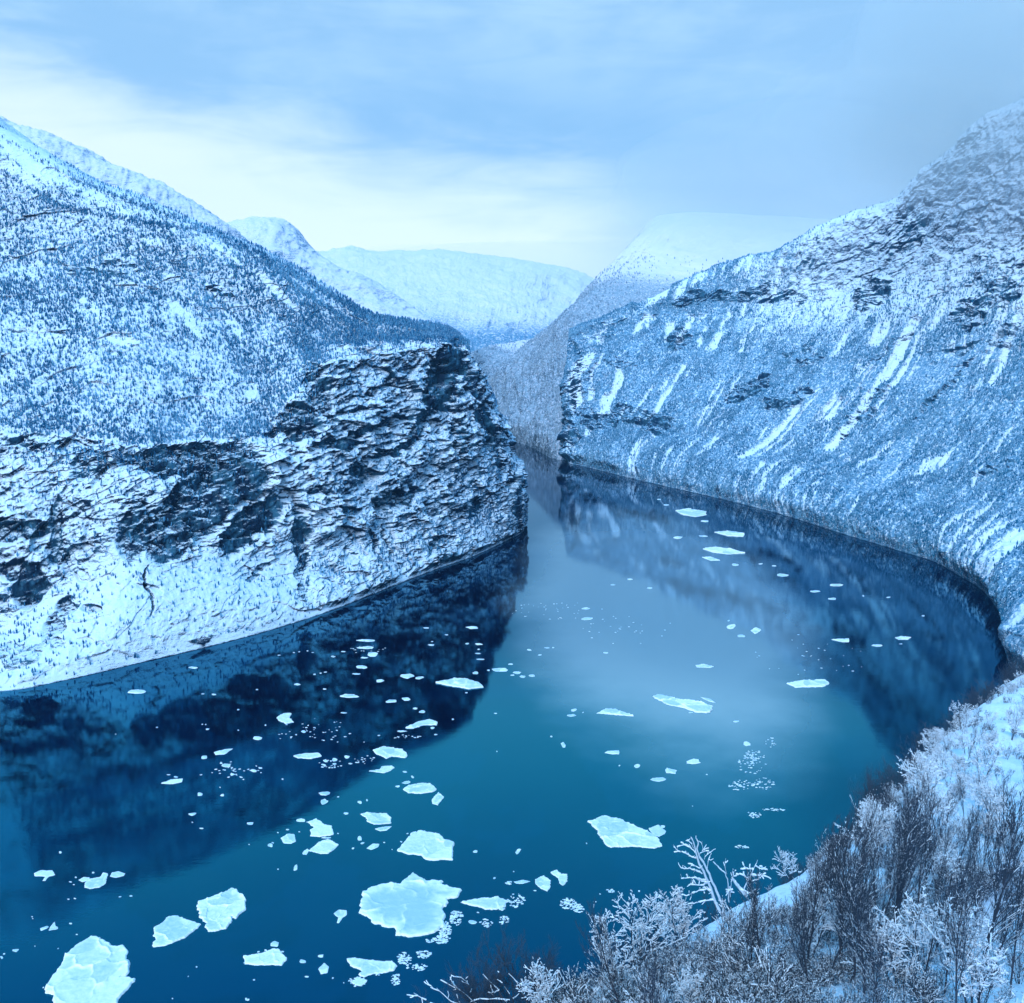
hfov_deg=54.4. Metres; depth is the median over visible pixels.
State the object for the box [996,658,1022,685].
bare tree
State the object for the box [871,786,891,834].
bare birch
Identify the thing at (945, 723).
bare tree
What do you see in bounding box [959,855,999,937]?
bare birch
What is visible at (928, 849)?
bare birch
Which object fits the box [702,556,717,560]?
ice floe
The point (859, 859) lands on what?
snowy shrub
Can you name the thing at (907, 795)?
bare birch
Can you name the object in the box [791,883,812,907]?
snowy shrub
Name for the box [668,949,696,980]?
snowy shrub
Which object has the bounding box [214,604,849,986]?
brash ice
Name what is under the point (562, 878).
ice floe
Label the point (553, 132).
sky
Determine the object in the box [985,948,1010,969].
snowy shrub
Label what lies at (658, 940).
bare tree
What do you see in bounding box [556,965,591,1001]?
snowy shrub
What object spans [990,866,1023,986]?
bare birch
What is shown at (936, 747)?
snowy birch
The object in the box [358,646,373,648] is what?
ice fragment
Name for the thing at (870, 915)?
bare birch
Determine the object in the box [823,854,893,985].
bare birch
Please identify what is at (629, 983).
snowy shrub
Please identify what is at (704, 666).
ice floe
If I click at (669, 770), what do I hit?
ice fragment
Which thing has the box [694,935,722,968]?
snowy shrub
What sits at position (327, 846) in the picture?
ice floe
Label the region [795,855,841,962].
bare birch
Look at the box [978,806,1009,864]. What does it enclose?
bare birch
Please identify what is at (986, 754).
snowy shrub
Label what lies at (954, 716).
snowy birch
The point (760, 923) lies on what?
snowy shrub
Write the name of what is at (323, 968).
ice floe
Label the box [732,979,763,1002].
snowy shrub
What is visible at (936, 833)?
bare birch
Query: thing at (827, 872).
bare birch
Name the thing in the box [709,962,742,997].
snowy shrub
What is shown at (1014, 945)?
bare birch
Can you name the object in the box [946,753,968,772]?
snowy birch
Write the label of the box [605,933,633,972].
bare tree
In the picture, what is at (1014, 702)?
snowy birch
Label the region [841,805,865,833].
bare tree
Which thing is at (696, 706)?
ice floe
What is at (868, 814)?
snowy birch
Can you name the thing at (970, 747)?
bare birch
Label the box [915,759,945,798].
snowy birch
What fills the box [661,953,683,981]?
snowy shrub
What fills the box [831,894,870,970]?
bare birch
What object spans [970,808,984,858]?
bare birch
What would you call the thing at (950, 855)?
snowy birch
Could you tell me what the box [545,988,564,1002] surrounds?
snowy shrub
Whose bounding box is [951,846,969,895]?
bare birch
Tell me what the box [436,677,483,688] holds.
ice floe
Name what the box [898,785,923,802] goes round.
snowy birch
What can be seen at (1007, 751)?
snowy shrub
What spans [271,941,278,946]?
ice floe
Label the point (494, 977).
bare tree
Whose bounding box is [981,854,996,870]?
snowy shrub
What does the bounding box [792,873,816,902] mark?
snowy shrub
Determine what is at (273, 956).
ice floe
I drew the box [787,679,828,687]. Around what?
ice floe
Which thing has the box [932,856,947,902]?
bare birch
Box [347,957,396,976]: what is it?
ice floe
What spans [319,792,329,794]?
ice fragment
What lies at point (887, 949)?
snowy shrub
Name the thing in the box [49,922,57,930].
ice floe
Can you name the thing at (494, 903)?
ice floe
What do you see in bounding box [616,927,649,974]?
snowy shrub
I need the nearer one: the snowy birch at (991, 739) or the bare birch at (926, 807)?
the bare birch at (926, 807)
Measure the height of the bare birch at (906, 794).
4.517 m
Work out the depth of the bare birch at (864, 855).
54.46 m
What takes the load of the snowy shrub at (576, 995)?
on the hillside
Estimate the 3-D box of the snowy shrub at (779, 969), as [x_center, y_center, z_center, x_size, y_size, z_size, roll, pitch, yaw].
[11.654,21.747,45.019,2.071,3.088,2.052,6,12,26]
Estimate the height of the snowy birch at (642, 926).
5.627 m
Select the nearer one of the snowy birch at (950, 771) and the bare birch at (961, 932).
the bare birch at (961, 932)
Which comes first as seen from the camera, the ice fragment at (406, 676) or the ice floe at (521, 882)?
the ice floe at (521, 882)
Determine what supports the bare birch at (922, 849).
on the hillside
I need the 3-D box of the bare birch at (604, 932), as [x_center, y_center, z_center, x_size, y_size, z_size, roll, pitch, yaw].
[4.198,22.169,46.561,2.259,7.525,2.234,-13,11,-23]
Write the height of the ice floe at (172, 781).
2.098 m
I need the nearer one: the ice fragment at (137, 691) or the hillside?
the hillside
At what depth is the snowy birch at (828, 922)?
53.60 m
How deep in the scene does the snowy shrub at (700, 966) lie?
49.63 m
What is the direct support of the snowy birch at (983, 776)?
on the hillside
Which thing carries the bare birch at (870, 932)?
on the hillside
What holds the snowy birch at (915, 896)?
on the hillside
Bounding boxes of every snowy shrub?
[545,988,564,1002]
[547,981,567,1002]
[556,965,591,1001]
[556,966,577,997]
[562,975,599,1002]
[568,960,586,988]
[609,960,638,987]
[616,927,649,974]
[619,980,636,998]
[626,965,658,992]
[628,936,663,980]
[630,960,664,1000]
[652,945,673,971]
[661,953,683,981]
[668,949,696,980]
[680,951,708,978]
[691,955,711,983]
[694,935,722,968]
[698,977,719,1002]
[705,930,725,942]
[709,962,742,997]
[710,894,744,938]
[710,994,722,1002]
[716,899,751,943]
[716,928,769,976]
[719,930,751,967]
[725,988,757,1002]
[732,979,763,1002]
[737,920,751,948]
[740,905,766,934]
[744,892,783,932]
[747,941,795,998]
[749,921,782,957]
[768,973,798,1002]
[771,896,792,930]
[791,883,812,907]
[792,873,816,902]
[807,857,825,874]
[849,845,871,876]
[864,914,905,973]
[871,897,893,913]
[873,839,887,867]
[903,953,947,1002]
[909,944,933,967]
[967,769,983,791]
[968,961,1008,1002]
[980,747,992,763]
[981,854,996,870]
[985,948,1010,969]
[998,816,1016,835]
[1001,745,1013,759]
[1002,939,1023,983]
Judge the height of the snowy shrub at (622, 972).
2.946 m
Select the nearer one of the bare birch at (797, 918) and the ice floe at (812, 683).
the bare birch at (797, 918)
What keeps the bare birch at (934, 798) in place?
on the hillside
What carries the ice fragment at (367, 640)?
on the water
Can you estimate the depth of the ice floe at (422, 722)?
1227.57 m
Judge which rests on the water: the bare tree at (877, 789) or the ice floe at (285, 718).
the ice floe at (285, 718)
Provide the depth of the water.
1170.57 m
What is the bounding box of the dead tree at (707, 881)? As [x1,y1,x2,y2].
[674,837,726,914]
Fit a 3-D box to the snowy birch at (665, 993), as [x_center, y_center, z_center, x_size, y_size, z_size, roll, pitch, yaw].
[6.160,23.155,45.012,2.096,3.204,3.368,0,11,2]
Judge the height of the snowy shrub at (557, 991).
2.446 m
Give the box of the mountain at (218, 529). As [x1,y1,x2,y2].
[0,117,528,690]
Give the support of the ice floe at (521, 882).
on the water
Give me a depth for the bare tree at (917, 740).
170.59 m
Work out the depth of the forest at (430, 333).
1847.21 m
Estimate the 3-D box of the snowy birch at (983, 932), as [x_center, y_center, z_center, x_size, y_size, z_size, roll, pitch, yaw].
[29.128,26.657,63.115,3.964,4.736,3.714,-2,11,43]
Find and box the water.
[0,442,1018,1002]
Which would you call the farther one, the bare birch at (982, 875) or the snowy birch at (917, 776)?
the snowy birch at (917, 776)
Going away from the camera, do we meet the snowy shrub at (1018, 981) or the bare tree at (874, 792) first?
the snowy shrub at (1018, 981)
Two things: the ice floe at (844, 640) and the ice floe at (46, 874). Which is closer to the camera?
the ice floe at (46, 874)
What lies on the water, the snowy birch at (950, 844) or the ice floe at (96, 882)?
the ice floe at (96, 882)
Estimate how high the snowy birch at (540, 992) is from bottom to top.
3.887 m
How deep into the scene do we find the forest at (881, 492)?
2743.91 m
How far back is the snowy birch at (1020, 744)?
152.86 m
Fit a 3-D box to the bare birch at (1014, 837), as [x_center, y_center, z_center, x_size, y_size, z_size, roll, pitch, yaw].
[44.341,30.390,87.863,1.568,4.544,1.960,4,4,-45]
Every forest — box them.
[0,125,527,687]
[471,254,722,453]
[559,96,1023,667]
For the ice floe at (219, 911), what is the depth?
846.45 m
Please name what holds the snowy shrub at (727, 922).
on the hillside
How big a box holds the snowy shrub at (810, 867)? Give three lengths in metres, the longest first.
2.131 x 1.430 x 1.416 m
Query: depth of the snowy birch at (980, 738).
158.98 m
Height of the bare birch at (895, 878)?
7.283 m
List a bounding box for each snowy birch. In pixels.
[516,956,572,1002]
[587,908,638,985]
[592,970,616,1002]
[610,887,687,971]
[623,973,670,1002]
[637,986,671,1002]
[651,885,707,947]
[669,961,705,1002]
[770,846,800,882]
[807,879,852,955]
[834,798,897,864]
[840,909,921,988]
[856,795,881,826]
[856,798,879,831]
[872,885,970,981]
[876,867,919,922]
[883,783,897,803]
[892,832,940,879]
[894,783,911,805]
[896,749,944,809]
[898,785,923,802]
[905,906,950,955]
[907,783,955,841]
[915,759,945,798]
[917,848,966,892]
[918,729,938,753]
[920,893,1023,1002]
[921,744,952,770]
[921,749,944,770]
[924,727,942,743]
[931,743,944,754]
[934,728,948,739]
[934,760,957,784]
[934,771,968,800]
[936,790,958,817]
[936,794,959,823]
[937,810,984,851]
[937,833,959,853]
[937,841,959,874]
[938,729,954,749]
[938,888,1005,954]
[946,735,956,749]
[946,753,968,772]
[948,714,961,728]
[949,702,979,727]
[949,723,974,752]
[956,771,975,790]
[959,766,998,801]
[962,785,1010,828]
[964,737,1006,781]
[969,781,988,811]
[971,784,1006,813]
[974,809,1001,840]
[976,733,988,744]
[981,728,1006,754]
[983,712,999,724]
[995,680,1018,694]
[1004,708,1023,740]
[1005,707,1015,720]
[1009,696,1023,717]
[1010,927,1023,952]
[1012,739,1023,758]
[1014,672,1023,687]
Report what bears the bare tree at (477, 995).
on the hillside
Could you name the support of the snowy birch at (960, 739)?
on the hillside
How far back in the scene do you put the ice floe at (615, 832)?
966.84 m
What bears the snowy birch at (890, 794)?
on the hillside
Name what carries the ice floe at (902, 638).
on the water
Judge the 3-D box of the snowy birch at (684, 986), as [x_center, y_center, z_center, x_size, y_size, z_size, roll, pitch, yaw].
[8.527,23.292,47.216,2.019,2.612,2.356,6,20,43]
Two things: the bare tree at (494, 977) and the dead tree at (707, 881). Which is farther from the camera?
the dead tree at (707, 881)
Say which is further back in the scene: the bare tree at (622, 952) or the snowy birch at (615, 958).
the bare tree at (622, 952)
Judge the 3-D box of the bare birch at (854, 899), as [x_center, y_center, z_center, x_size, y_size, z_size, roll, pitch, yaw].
[15.462,19.903,45.233,2.054,6.843,2.031,-5,13,-7]
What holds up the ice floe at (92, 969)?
on the water
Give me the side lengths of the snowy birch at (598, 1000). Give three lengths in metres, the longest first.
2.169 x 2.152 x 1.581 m
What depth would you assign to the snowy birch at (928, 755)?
134.90 m
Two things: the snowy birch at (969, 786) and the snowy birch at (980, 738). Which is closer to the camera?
the snowy birch at (969, 786)
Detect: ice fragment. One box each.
[128,689,145,693]
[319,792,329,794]
[340,694,358,697]
[356,639,374,641]
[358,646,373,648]
[368,652,377,656]
[401,674,413,678]
[492,668,506,671]
[605,750,618,753]
[650,777,665,781]
[665,768,676,773]
[687,759,700,763]
[727,624,734,628]
[751,627,760,633]
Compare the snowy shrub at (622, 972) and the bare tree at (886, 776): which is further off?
the bare tree at (886, 776)
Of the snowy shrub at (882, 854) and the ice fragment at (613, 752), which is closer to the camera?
the snowy shrub at (882, 854)
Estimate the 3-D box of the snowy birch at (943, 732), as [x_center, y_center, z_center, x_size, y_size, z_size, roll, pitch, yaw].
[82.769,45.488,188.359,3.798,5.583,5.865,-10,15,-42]
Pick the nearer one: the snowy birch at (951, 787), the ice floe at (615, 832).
the snowy birch at (951, 787)
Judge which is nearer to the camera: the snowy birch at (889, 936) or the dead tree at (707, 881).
the snowy birch at (889, 936)
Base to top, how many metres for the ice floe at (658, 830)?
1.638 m
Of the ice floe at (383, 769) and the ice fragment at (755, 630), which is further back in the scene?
the ice fragment at (755, 630)
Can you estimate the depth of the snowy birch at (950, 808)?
98.14 m
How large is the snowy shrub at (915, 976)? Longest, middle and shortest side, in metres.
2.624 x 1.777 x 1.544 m
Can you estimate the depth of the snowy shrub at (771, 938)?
53.95 m
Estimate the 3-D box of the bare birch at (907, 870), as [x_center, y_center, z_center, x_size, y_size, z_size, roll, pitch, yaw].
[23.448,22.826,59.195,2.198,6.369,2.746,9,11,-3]
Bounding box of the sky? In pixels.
[0,0,1023,278]
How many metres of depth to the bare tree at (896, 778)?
138.81 m
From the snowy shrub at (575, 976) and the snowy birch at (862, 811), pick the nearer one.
the snowy shrub at (575, 976)
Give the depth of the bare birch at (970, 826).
81.22 m
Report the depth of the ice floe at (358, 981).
755.99 m
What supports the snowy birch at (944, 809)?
on the hillside
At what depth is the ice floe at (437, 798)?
1038.50 m
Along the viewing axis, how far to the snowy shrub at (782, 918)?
60.70 m
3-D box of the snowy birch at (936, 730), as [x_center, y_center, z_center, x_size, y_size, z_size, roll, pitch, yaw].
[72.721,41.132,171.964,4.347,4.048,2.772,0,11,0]
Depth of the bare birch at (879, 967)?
38.27 m
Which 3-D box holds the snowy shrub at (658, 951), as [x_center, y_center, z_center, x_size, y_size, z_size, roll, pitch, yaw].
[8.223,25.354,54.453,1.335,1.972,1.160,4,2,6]
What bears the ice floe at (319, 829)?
on the water
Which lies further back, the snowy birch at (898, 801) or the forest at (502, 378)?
the forest at (502, 378)
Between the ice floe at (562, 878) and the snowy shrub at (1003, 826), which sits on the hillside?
the snowy shrub at (1003, 826)
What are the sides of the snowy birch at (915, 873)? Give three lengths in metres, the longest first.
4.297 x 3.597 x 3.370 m
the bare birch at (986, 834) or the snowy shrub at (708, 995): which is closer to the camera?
the snowy shrub at (708, 995)
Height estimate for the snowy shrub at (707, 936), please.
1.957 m
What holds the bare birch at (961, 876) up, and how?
on the hillside
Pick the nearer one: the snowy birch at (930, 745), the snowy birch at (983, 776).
the snowy birch at (983, 776)
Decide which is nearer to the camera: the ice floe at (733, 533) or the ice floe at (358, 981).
the ice floe at (358, 981)
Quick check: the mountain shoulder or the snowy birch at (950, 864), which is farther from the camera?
the mountain shoulder
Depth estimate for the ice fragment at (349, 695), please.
1316.13 m
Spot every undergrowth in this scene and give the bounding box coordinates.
[531,676,1023,1002]
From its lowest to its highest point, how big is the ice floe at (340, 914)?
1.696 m
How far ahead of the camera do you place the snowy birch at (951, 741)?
158.04 m
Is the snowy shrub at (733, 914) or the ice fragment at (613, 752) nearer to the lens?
the snowy shrub at (733, 914)
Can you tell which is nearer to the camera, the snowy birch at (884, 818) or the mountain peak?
the snowy birch at (884, 818)
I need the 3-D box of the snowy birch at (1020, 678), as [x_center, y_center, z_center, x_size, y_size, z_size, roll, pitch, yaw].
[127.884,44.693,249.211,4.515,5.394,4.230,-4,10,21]
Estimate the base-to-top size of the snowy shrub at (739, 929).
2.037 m
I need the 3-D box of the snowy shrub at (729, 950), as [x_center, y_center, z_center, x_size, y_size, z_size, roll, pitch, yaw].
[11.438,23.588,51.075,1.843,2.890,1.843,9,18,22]
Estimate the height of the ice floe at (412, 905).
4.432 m
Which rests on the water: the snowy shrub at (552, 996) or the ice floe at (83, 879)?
the ice floe at (83, 879)
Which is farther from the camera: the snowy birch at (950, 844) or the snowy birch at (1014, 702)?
the snowy birch at (1014, 702)
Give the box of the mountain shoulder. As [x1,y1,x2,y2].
[472,212,831,459]
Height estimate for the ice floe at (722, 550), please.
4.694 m
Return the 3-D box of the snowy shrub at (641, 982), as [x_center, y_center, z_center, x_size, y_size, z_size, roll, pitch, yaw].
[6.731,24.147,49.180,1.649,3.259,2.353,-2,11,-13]
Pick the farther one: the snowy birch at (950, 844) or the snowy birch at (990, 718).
the snowy birch at (990, 718)
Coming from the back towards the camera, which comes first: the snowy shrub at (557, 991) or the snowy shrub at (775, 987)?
the snowy shrub at (557, 991)
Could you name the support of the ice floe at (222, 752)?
on the water
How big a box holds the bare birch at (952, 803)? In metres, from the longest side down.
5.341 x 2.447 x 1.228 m
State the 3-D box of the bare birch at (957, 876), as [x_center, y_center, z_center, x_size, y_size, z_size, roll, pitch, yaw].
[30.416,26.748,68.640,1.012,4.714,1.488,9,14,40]
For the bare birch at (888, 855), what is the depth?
66.83 m
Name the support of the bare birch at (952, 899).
on the hillside
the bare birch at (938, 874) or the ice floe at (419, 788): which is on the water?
the ice floe at (419, 788)
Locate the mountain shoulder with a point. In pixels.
(684, 239)
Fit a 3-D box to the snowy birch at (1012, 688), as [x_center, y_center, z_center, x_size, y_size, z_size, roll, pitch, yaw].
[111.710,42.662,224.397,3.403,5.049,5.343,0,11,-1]
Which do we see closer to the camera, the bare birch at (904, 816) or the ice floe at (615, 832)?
the bare birch at (904, 816)
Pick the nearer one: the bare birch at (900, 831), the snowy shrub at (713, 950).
the snowy shrub at (713, 950)
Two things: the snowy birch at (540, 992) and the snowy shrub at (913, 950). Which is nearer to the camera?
the snowy birch at (540, 992)
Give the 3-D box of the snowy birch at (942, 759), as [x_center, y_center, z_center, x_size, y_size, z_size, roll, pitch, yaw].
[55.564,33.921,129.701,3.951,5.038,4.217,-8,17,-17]
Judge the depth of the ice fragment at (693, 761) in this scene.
1125.27 m
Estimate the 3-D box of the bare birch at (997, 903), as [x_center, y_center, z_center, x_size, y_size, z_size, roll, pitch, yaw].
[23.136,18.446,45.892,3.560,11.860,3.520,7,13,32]
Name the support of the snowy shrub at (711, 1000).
on the hillside
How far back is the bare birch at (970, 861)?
71.98 m
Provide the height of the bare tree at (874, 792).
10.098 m
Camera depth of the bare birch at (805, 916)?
48.38 m
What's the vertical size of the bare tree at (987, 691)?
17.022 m
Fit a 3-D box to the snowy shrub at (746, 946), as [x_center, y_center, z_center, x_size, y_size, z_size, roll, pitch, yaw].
[11.410,22.565,49.049,2.469,3.387,1.718,5,12,24]
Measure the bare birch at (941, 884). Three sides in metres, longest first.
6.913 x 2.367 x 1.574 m
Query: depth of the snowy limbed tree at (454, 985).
53.19 m
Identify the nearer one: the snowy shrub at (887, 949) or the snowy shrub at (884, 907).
the snowy shrub at (887, 949)
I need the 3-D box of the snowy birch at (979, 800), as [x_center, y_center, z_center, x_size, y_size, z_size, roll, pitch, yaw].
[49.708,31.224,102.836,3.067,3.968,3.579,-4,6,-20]
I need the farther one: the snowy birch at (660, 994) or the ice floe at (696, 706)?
the ice floe at (696, 706)
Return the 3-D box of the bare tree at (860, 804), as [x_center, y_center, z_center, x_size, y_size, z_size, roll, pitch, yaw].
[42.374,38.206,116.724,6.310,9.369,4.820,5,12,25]
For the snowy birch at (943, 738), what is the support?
on the hillside
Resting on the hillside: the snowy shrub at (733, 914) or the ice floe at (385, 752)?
the snowy shrub at (733, 914)
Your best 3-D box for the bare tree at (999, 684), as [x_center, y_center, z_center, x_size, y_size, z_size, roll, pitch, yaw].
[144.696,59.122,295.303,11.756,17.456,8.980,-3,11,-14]
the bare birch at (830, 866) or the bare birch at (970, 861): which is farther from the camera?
the bare birch at (970, 861)
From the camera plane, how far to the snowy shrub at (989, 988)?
45.51 m
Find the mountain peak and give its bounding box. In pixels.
[226,216,434,322]
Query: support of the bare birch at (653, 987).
on the hillside
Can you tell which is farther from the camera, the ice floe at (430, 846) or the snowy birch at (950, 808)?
the ice floe at (430, 846)
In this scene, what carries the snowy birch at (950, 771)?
on the hillside
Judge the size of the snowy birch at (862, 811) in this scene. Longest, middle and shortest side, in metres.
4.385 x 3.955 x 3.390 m
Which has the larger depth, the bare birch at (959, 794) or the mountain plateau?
the mountain plateau
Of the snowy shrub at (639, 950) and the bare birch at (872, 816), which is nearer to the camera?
the snowy shrub at (639, 950)
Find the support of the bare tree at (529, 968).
on the hillside
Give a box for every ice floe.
[34,870,54,880]
[44,935,135,1002]
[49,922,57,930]
[79,877,89,881]
[84,872,107,888]
[110,871,124,877]
[152,915,200,946]
[161,779,182,783]
[196,888,245,931]
[214,749,231,754]
[243,948,286,965]
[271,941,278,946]
[277,713,292,723]
[281,834,295,843]
[294,753,321,758]
[308,818,333,836]
[309,839,338,853]
[318,963,328,973]
[334,910,346,922]
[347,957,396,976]
[351,978,366,985]
[359,872,461,936]
[360,812,390,824]
[367,844,378,849]
[370,766,393,772]
[373,746,406,758]
[376,826,391,830]
[397,830,454,860]
[403,783,436,793]
[406,719,437,728]
[432,792,443,804]
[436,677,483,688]
[461,896,508,909]
[515,880,529,883]
[535,875,550,890]
[551,870,567,884]
[587,815,661,848]
[598,708,632,715]
[649,825,665,836]
[653,694,712,712]
[676,508,706,516]
[696,664,713,667]
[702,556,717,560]
[703,547,744,553]
[714,530,744,536]
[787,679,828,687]
[832,638,848,641]
[895,636,910,639]
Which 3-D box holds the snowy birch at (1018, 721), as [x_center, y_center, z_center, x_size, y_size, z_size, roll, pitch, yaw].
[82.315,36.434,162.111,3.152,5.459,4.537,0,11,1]
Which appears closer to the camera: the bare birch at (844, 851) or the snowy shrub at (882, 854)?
the bare birch at (844, 851)
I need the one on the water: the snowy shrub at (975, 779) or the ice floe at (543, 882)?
the ice floe at (543, 882)
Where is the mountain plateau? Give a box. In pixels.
[317,245,594,351]
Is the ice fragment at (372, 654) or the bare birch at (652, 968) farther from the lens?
the ice fragment at (372, 654)
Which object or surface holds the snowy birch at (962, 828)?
on the hillside
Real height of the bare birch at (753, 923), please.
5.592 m
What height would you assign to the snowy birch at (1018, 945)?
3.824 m
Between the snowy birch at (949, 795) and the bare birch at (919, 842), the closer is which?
the bare birch at (919, 842)
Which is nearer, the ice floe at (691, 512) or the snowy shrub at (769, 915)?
the snowy shrub at (769, 915)
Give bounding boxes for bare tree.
[441,954,520,1002]
[443,916,555,1002]
[491,936,564,1002]
[516,960,591,1001]
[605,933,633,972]
[637,924,669,959]
[692,886,731,932]
[776,863,802,884]
[793,857,808,877]
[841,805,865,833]
[848,768,887,827]
[849,756,908,796]
[849,787,876,828]
[857,773,901,804]
[882,751,922,789]
[886,766,906,787]
[888,739,933,774]
[896,722,940,752]
[917,717,956,739]
[938,695,973,732]
[956,684,985,711]
[961,677,999,708]
[980,676,1015,695]
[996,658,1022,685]
[1010,655,1023,678]
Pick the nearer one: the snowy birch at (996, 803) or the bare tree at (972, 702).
the snowy birch at (996, 803)
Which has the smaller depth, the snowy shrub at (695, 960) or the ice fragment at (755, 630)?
the snowy shrub at (695, 960)
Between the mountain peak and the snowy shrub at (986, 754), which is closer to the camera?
the snowy shrub at (986, 754)
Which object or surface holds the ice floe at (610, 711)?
on the water
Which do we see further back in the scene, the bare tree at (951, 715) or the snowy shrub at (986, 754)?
the bare tree at (951, 715)
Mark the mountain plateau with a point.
(479, 301)
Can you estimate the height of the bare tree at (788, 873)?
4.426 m
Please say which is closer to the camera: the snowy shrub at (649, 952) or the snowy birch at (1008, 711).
the snowy shrub at (649, 952)
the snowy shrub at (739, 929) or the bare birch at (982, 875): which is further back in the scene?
the bare birch at (982, 875)
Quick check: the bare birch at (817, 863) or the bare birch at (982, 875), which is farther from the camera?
the bare birch at (982, 875)
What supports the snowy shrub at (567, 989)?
on the hillside
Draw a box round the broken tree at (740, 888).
[713,859,770,901]
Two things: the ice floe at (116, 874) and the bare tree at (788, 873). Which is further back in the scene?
the ice floe at (116, 874)
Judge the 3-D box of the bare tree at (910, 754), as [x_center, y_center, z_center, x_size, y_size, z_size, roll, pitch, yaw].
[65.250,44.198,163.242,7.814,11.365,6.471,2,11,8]
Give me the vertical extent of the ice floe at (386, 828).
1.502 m
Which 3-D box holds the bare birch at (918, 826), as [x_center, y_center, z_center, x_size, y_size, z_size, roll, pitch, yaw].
[22.266,21.271,55.922,2.502,10.880,4.984,9,14,40]
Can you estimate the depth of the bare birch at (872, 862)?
59.35 m
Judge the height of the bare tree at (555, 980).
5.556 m
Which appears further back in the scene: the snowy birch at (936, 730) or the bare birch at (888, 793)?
the snowy birch at (936, 730)
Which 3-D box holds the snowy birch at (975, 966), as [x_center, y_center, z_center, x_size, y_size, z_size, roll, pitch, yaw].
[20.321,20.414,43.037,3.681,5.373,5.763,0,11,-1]
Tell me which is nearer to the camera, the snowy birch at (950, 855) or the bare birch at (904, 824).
the bare birch at (904, 824)
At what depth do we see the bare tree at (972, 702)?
238.78 m
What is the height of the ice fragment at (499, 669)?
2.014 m
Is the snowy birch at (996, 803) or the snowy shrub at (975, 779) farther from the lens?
the snowy shrub at (975, 779)
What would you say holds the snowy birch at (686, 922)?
on the hillside
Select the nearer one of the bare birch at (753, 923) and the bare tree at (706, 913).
the bare birch at (753, 923)
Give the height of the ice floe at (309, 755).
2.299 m
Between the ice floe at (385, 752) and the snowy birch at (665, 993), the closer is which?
the snowy birch at (665, 993)
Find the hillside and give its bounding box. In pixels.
[623,675,1023,1002]
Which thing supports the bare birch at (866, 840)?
on the hillside
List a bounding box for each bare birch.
[575,898,619,1002]
[637,963,693,1002]
[641,954,674,1002]
[738,867,780,966]
[742,888,767,968]
[770,883,813,989]
[787,904,814,975]
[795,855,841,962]
[798,824,839,937]
[808,830,842,941]
[816,818,853,960]
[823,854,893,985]
[827,811,879,971]
[831,870,876,994]
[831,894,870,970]
[839,817,883,933]
[841,907,883,999]
[849,785,888,878]
[851,853,881,940]
[854,839,889,915]
[855,888,878,968]
[855,931,903,1002]
[870,830,914,928]
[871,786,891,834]
[877,779,895,852]
[879,788,938,952]
[882,797,926,915]
[884,786,918,830]
[886,781,947,840]
[886,842,896,879]
[891,810,917,891]
[892,831,937,903]
[894,800,914,864]
[899,795,948,914]
[901,781,912,808]
[906,809,931,870]
[911,828,939,890]
[914,770,945,832]
[923,875,963,995]
[928,821,944,886]
[931,858,953,944]
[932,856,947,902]
[932,858,990,1002]
[934,858,990,952]
[939,821,956,861]
[940,788,964,833]
[948,859,963,895]
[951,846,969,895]
[954,773,966,816]
[954,805,984,856]
[956,816,986,868]
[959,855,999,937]
[962,838,980,886]
[967,737,976,760]
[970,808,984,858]
[977,864,985,890]
[978,789,1023,994]
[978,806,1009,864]
[987,769,1022,818]
[989,835,1023,987]
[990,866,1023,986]
[1006,819,1023,858]
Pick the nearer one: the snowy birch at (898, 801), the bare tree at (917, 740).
the snowy birch at (898, 801)
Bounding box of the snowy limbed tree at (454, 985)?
[407,971,553,1002]
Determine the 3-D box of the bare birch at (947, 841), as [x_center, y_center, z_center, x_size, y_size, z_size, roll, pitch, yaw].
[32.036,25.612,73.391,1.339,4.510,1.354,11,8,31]
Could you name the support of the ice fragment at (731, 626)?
on the water
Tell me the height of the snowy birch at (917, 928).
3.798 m
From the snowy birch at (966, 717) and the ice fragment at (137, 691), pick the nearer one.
the snowy birch at (966, 717)
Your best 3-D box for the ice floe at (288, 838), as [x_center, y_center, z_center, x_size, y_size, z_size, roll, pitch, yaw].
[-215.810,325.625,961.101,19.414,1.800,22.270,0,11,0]
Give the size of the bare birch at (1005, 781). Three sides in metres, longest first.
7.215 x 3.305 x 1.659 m
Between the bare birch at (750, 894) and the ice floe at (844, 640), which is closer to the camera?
the bare birch at (750, 894)
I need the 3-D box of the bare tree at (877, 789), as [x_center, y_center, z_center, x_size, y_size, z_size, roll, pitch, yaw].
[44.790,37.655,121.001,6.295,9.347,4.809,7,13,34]
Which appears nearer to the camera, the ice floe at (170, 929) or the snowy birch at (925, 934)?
the snowy birch at (925, 934)
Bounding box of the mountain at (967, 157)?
[557,99,1023,674]
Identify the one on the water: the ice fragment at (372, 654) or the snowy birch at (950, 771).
the ice fragment at (372, 654)
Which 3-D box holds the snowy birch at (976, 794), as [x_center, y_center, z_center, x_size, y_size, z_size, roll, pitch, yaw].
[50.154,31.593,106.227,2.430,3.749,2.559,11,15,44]

